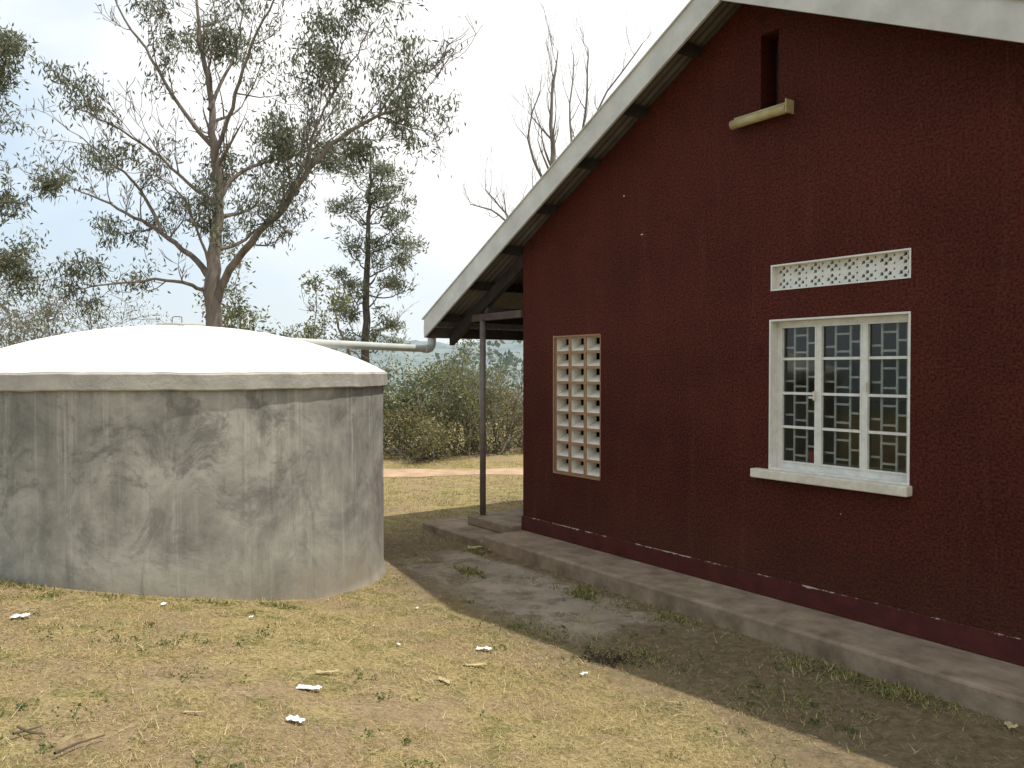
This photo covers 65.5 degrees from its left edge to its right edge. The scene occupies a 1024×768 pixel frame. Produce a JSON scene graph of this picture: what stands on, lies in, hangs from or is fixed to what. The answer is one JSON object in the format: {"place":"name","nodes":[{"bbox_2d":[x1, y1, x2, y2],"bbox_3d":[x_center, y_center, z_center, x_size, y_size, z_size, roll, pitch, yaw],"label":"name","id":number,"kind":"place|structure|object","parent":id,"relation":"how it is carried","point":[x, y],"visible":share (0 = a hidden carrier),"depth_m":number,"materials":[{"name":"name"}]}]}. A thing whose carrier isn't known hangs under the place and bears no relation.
{"place":"outdoors","nodes":[
{"label":"outdoors","id":0,"kind":"place"},
{"bbox_2d":[0,0,689,347],"label":"sky","id":1,"kind":"structure","parent":0,"point":[508,51],"materials":[{"name":"white"}]},
{"bbox_2d":[330,334,522,398],"bbox_3d":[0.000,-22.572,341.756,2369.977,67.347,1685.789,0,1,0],"label":"hills","id":2,"kind":"structure","parent":0,"point":[515,346],"depth_m":565.96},
{"bbox_2d":[383,468,522,476],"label":"dirt path","id":3,"kind":"structure","parent":0,"point":[432,472],"depth_m":15.16,"materials":[{"name":"beige soil"}]},
{"bbox_2d":[480,321,485,514],"bbox_3d":[-0.354,0.410,9.649,0.074,2.350,0.074,-1,1,-36],"label":"veranda post","id":4,"kind":"object","parent":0,"point":[482,417],"visible":1,"depth_m":9.62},
{"bbox_2d":[472,310,522,321],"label":"veranda tie beam","id":5,"kind":"structure","parent":4,"relation":"on","point":[498,315],"depth_m":9.32,"materials":[{"name":"brown wood"}]},
{"bbox_2d":[484,308,522,313],"bbox_3d":[3.316,-0.930,12.273,8.950,0.079,0.080,-1,1,-36],"label":"veranda wall plate","id":6,"kind":"object","parent":5,"relation":"on","point":[490,310],"visible":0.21,"depth_m":9.70,"materials":[{"name":"brown wood"}]},
{"bbox_2d":[426,328,522,340],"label":"eave fascia","id":7,"kind":"structure","parent":6,"relation":"attached to","point":[475,334],"depth_m":10.67,"materials":[{"name":"brown wood"}]},
{"bbox_2d":[424,0,720,337],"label":"fascia board","id":8,"kind":"object","parent":7,"relation":"attached to","point":[686,25],"visible":1,"depth_m":7.63,"materials":[{"name":"paint"}]},
{"bbox_2d":[422,0,692,319],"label":"barge cap","id":9,"kind":"object","parent":8,"relation":"attached to","point":[596,113],"visible":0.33,"depth_m":7.73,"materials":[{"name":"paint"}]},
{"bbox_2d":[721,0,1023,42],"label":"fascia board","id":10,"kind":"object","parent":7,"relation":"attached to","point":[1003,20],"visible":1,"depth_m":4.93,"materials":[{"name":"paint"}]},
{"bbox_2d":[449,253,522,344],"bbox_3d":[-0.311,-0.993,9.659,0.071,1.009,1.605,-1,1,-36],"label":"veranda rafter","id":11,"kind":"object","parent":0,"point":[501,285],"visible":0.79,"depth_m":9.56,"materials":[{"name":"brown wood"}]},
{"bbox_2d":[0,400,1023,767],"bbox_3d":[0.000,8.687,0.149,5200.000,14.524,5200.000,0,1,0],"label":"ground","id":12,"kind":"structure","parent":0,"point":[540,600],"depth_m":4.50,"materials":[{"name":"brown plant"}]},
{"bbox_2d":[10,613,29,617],"bbox_3d":[-3.005,1.409,4.861,0.112,0.020,0.063,-1,1,-31],"label":"paper scrap","id":13,"kind":"object","parent":12,"relation":"on","point":[17,615],"visible":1,"depth_m":4.86,"materials":[{"name":"white paper"}]},
{"bbox_2d":[0,23,81,306],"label":"eucalyptus tree","id":14,"kind":"object","parent":12,"relation":"on","point":[10,46],"visible":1,"depth_m":13.15,"materials":[{"name":"green plant"}]},
{"bbox_2d":[12,725,104,754],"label":"dead branch","id":15,"kind":"object","parent":12,"relation":"on","point":[22,729],"visible":1,"depth_m":3.23,"materials":[{"name":"brown wood"}]},
{"bbox_2d":[0,259,175,347],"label":"acacia shrub","id":16,"kind":"object","parent":12,"relation":"on","point":[47,313],"visible":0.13,"depth_m":19.36,"materials":[{"name":"green plant"}]},
{"bbox_2d":[0,316,386,600],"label":"water tank","id":17,"kind":"object","parent":12,"relation":"on","point":[184,460],"visible":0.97,"depth_m":5.79,"materials":[{"name":"concrete"}]},
{"bbox_2d":[288,326,439,352],"bbox_3d":[-1.726,-0.556,9.186,0.208,0.357,2.796,1,1,32],"label":"drain pipe","id":18,"kind":"object","parent":17,"relation":"attached to","point":[430,346],"visible":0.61,"depth_m":9.26,"materials":[{"name":"plastic"}]},
{"bbox_2d":[0,0,482,329],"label":"eucalyptus tree","id":19,"kind":"object","parent":12,"relation":"on","point":[215,285],"visible":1,"depth_m":17.16,"materials":[{"name":"green plant"}]},
{"bbox_2d":[192,239,301,337],"bbox_3d":[-6.965,-0.618,21.411,2.925,6.471,3.386,1,1,42],"label":"shrub","id":20,"kind":"object","parent":12,"relation":"on","point":[236,314],"visible":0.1,"depth_m":20.68,"materials":[{"name":"green plant"}]},
{"bbox_2d":[0,305,522,421],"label":"distant trees","id":21,"kind":"object","parent":12,"relation":"on","point":[510,359],"depth_m":61.85,"materials":[{"name":"green plant"}]},
{"bbox_2d":[286,715,304,722],"bbox_3d":[-1.001,1.545,3.684,0.099,0.019,0.043,0,1,26],"label":"paper scrap","id":22,"kind":"object","parent":12,"relation":"on","point":[294,718],"visible":1,"depth_m":3.68,"materials":[{"name":"white paper"}]},
{"bbox_2d":[296,684,321,688],"bbox_3d":[-1.044,1.558,4.098,0.129,0.011,0.040,0,1,9],"label":"paper scrap","id":23,"kind":"object","parent":12,"relation":"on","point":[309,686],"visible":1,"depth_m":4.10,"materials":[{"name":"white paper"}]},
{"bbox_2d":[262,270,357,353],"bbox_3d":[-5.309,-0.068,21.227,2.902,5.794,2.335,1,1,33],"label":"shrub","id":24,"kind":"object","parent":12,"relation":"on","point":[312,330],"visible":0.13,"depth_m":21.16,"materials":[{"name":"green plant"}]},
{"bbox_2d":[316,670,338,672],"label":"dry leaf","id":25,"kind":"object","parent":12,"relation":"on","point":[318,671],"visible":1,"depth_m":4.37,"materials":[{"name":"beige plant"}]},
{"bbox_2d":[324,291,350,355],"bbox_3d":[-5.183,-0.577,24.143,0.879,4.854,1.203,1,1,39],"label":"dead tree","id":26,"kind":"object","parent":12,"relation":"on","point":[348,350],"visible":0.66,"depth_m":23.95,"materials":[{"name":"brown plant"}]},
{"bbox_2d":[282,320,397,453],"bbox_3d":[-4.452,0.608,19.222,3.610,4.264,3.368,0,1,0],"label":"shrub","id":27,"kind":"object","parent":12,"relation":"on","point":[296,334],"visible":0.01,"depth_m":19.01,"materials":[{"name":"green plant"}]},
{"bbox_2d":[323,135,429,362],"bbox_3d":[-4.304,-2.936,25.016,3.449,9.562,2.688,0,1,0],"label":"grevillea tree","id":28,"kind":"object","parent":12,"relation":"on","point":[392,282],"visible":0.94,"depth_m":24.75,"materials":[{"name":"green plant"}]},
{"bbox_2d":[342,349,457,454],"bbox_3d":[-3.020,0.846,18.974,3.652,3.818,2.888,0,1,0],"label":"shrub","id":29,"kind":"object","parent":12,"relation":"on","point":[409,392],"visible":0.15,"depth_m":18.77,"materials":[{"name":"green plant"}]},
{"bbox_2d":[383,396,461,464],"bbox_3d":[-1.874,1.220,17.479,2.815,1.995,2.484,1,1,43],"label":"shrub","id":30,"kind":"object","parent":12,"relation":"on","point":[429,439],"visible":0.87,"depth_m":17.22,"materials":[{"name":"green plant"}]},
{"bbox_2d":[438,676,452,682],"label":"dry leaf","id":31,"kind":"object","parent":12,"relation":"on","point":[445,680],"visible":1,"depth_m":4.56,"materials":[{"name":"beige plant"}]},
{"bbox_2d":[382,339,521,459],"bbox_3d":[-1.450,0.550,18.346,3.735,3.844,3.209,0,1,0],"label":"shrub","id":32,"kind":"object","parent":12,"relation":"on","point":[469,417],"visible":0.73,"depth_m":18.08,"materials":[{"name":"green plant"}]},
{"bbox_2d":[422,517,498,548],"bbox_3d":[3.156,1.827,12.034,9.545,0.335,1.357,-1,1,-36],"label":"veranda step","id":33,"kind":"object","parent":12,"relation":"on","point":[460,529],"visible":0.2,"depth_m":9.33,"materials":[{"name":"concrete"}]},
{"bbox_2d":[463,661,486,665],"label":"dry leaf","id":34,"kind":"object","parent":12,"relation":"on","point":[485,662],"visible":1,"depth_m":4.94,"materials":[{"name":"beige plant"}]},
{"bbox_2d":[443,361,522,457],"bbox_3d":[-0.318,0.921,18.996,3.063,3.336,2.527,0,1,-26],"label":"shrub","id":35,"kind":"object","parent":12,"relation":"on","point":[511,424],"visible":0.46,"depth_m":18.71,"materials":[{"name":"green plant"}]},
{"bbox_2d":[476,646,491,649],"bbox_3d":[-0.187,1.765,5.325,0.109,0.013,0.049,0,1,0],"label":"paper scrap","id":36,"kind":"object","parent":12,"relation":"on","point":[486,647],"visible":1,"depth_m":5.32,"materials":[{"name":"white paper"}]},
{"bbox_2d":[451,391,522,452],"bbox_3d":[0.577,1.188,20.447,4.311,2.373,3.417,0,1,0],"label":"shrub","id":37,"kind":"object","parent":12,"relation":"on","point":[518,444],"visible":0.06,"depth_m":20.33,"materials":[{"name":"green plant"}]},
{"bbox_2d":[0,548,978,767],"bbox_3d":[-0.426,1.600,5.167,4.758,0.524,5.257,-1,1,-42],"label":"weeds","id":38,"kind":"object","parent":12,"relation":"on","point":[586,590],"visible":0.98,"depth_m":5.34,"materials":[{"name":"green plant"}]},
{"bbox_2d":[468,508,522,532],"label":"veranda floor","id":39,"kind":"structure","parent":12,"relation":"on","point":[504,521],"depth_m":9.41,"materials":[{"name":"concrete"}]},
{"bbox_2d":[0,549,1022,767],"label":"loose straw","id":40,"kind":"object","parent":12,"relation":"on","point":[375,690],"visible":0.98,"depth_m":4.22,"materials":[{"name":"beige plant"}]},
{"bbox_2d":[462,0,651,219],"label":"bare tree","id":41,"kind":"object","parent":12,"relation":"on","point":[551,137],"visible":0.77,"depth_m":20.66,"materials":[{"name":"brown wood"}]},
{"bbox_2d":[557,646,647,667],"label":"grass tuft","id":42,"kind":"object","parent":12,"relation":"on","point":[618,657],"visible":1,"depth_m":5.29,"materials":[{"name":"green plant"}]},
{"bbox_2d":[483,530,1023,726],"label":"apron","id":43,"kind":"object","parent":12,"relation":"on","point":[984,684],"visible":0.51,"depth_m":5.65,"materials":[{"name":"concrete"}]},
{"bbox_2d":[524,530,1023,666],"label":"foundation","id":44,"kind":"object","parent":12,"relation":"on","point":[799,605],"visible":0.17,"depth_m":6.02,"materials":[{"name":"concrete"}]},
{"bbox_2d":[581,337,599,467],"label":"side walls","id":45,"kind":"structure","parent":44,"relation":"on","point":[598,401],"depth_m":9.36,"materials":[{"name":"beige paint"}]},
{"bbox_2d":[521,515,1023,665],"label":"plinth","id":46,"kind":"structure","parent":44,"relation":"on","point":[1002,647],"depth_m":6.03,"materials":[{"name":"paint"}]},
{"bbox_2d":[523,4,1023,638],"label":"gable wall","id":47,"kind":"structure","parent":44,"relation":"on","point":[885,136],"depth_m":6.11,"materials":[{"name":"red paint"}]},
{"bbox_2d":[553,334,600,480],"bbox_3d":[0.685,0.224,8.250,0.068,1.470,0.752,-1,1,-36],"label":"screen surround","id":48,"kind":"object","parent":47,"relation":"attached to","point":[569,474],"visible":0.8,"depth_m":8.42,"materials":[{"name":"beige paint"}]},
{"bbox_2d":[555,335,599,477],"bbox_3d":[0.678,0.224,8.237,0.011,1.430,0.726,-1,1,-36],"label":"block screen face","id":49,"kind":"object","parent":47,"relation":"attached to","point":[569,412],"visible":1,"depth_m":8.29},
{"bbox_2d":[557,337,598,473],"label":"block screen webs","id":50,"kind":"object","parent":47,"relation":"attached to","point":[576,373],"visible":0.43,"depth_m":8.35,"materials":[{"name":"white concrete"}]},
{"bbox_2d":[557,344,599,476],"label":"block screen louvres","id":51,"kind":"object","parent":50,"relation":"attached to","point":[595,441],"visible":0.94,"depth_m":8.28,"materials":[{"name":"white concrete"}]},
{"bbox_2d":[440,8,979,324],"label":"purlins","id":52,"kind":"object","parent":47,"relation":"on","point":[690,50],"visible":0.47,"depth_m":8.32,"materials":[{"name":"wood"}]},
{"bbox_2d":[437,1,742,330],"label":"roof sheet","id":53,"kind":"object","parent":52,"relation":"on","point":[705,32],"visible":0.04,"depth_m":8.12,"materials":[{"name":"metal"}]},
{"bbox_2d":[729,98,793,129],"bbox_3d":[1.964,-2.125,6.295,0.110,0.106,0.540,-1,1,-36],"label":"wall lamp","id":54,"kind":"object","parent":47,"relation":"attached to","point":[786,106],"visible":1,"depth_m":6.23,"materials":[{"name":"plastic"}]},
{"bbox_2d":[776,41,778,104],"bbox_3d":[2.207,-2.475,6.412,0.016,0.710,0.265,-1,1,-36],"label":"slot back","id":55,"kind":"object","parent":47,"relation":"attached to","point":[777,68],"depth_m":6.47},
{"bbox_2d":[750,468,911,496],"bbox_3d":[2.336,0.719,5.912,0.135,0.071,1.275,-1,1,-36],"label":"window sill","id":56,"kind":"structure","parent":47,"relation":"attached to","point":[854,484],"depth_m":5.79,"materials":[{"name":"white concrete"}]},
{"bbox_2d":[768,311,910,485],"bbox_3d":[2.447,0.090,5.917,0.195,1.183,1.130,-1,1,-36],"label":"window reveal","id":57,"kind":"object","parent":47,"relation":"attached to","point":[773,351],"depth_m":6.30,"materials":[{"name":"white paint"}]},
{"bbox_2d":[777,315,908,480],"bbox_3d":[2.454,0.091,5.922,0.048,1.154,1.100,-1,1,-36],"label":"window frame","id":58,"kind":"object","parent":57,"relation":"in","point":[864,431],"visible":0.85,"depth_m":5.98,"materials":[{"name":"white wood"}]},
{"bbox_2d":[808,383,866,400],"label":"window handles","id":59,"kind":"object","parent":58,"relation":"attached to","point":[814,392],"depth_m":6.06,"materials":[{"name":"silver metal"}]},
{"bbox_2d":[785,322,907,472],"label":"burglar bars","id":60,"kind":"object","parent":57,"relation":"attached to","point":[849,404],"visible":0.69,"depth_m":5.92,"materials":[{"name":"paint"}]},
{"bbox_2d":[771,248,910,290],"bbox_3d":[2.397,-0.828,5.859,0.064,0.203,1.118,-1,1,-36],"label":"vent reveal","id":61,"kind":"object","parent":47,"relation":"attached to","point":[773,277],"visible":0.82,"depth_m":5.86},
{"bbox_2d":[777,251,908,288],"bbox_3d":[2.434,-0.828,5.886,0.026,0.193,1.108,-1,1,-36],"label":"vent plate","id":62,"kind":"object","parent":61,"relation":"in","point":[790,276],"visible":0.93,"depth_m":5.85,"materials":[{"name":"white concrete"}]},
{"bbox_2d":[796,253,906,286],"bbox_3d":[2.548,-0.830,5.968,0.015,0.295,1.170,-1,1,-36],"label":"vent back","id":63,"kind":"object","parent":47,"relation":"attached to","point":[854,264],"depth_m":5.94,"materials":[{"name":"black"}]},
{"bbox_2d":[785,322,906,469],"bbox_3d":[3.685,0.235,7.294,3.400,2.880,6.500,-1,1,-36],"label":"interior","id":64,"kind":"object","parent":44,"relation":"on","point":[889,413],"depth_m":9.47,"materials":[{"name":"paint"}]},
{"bbox_2d":[1003,721,1017,728],"bbox_3d":[2.708,1.847,4.332,0.052,0.027,0.089,0,1,10],"label":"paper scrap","id":65,"kind":"object","parent":12,"relation":"on","point":[1010,724],"visible":1,"depth_m":4.33,"materials":[{"name":"beige paper"}]},
{"bbox_2d":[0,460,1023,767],"bbox_3d":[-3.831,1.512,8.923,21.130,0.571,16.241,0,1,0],"label":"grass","id":66,"kind":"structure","parent":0,"point":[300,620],"depth_m":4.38,"materials":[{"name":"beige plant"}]},
{"bbox_2d":[804,450,813,462],"bbox_3d":[2.376,0.574,6.293,0.124,0.090,0.124,-1,1,-36],"label":"window pot","id":67,"kind":"object","parent":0,"point":[810,456],"depth_m":6.25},
{"bbox_2d":[785,353,906,400],"bbox_3d":[3.929,-0.053,7.464,2.800,0.550,6.500,-1,1,-36],"label":"interior band","id":68,"kind":"object","parent":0,"point":[875,375],"visible":0.22,"depth_m":9.38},
{"bbox_2d":[789,459,905,472],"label":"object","id":69,"kind":"object","parent":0,"point":[857,466],"depth_m":6.03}
]}

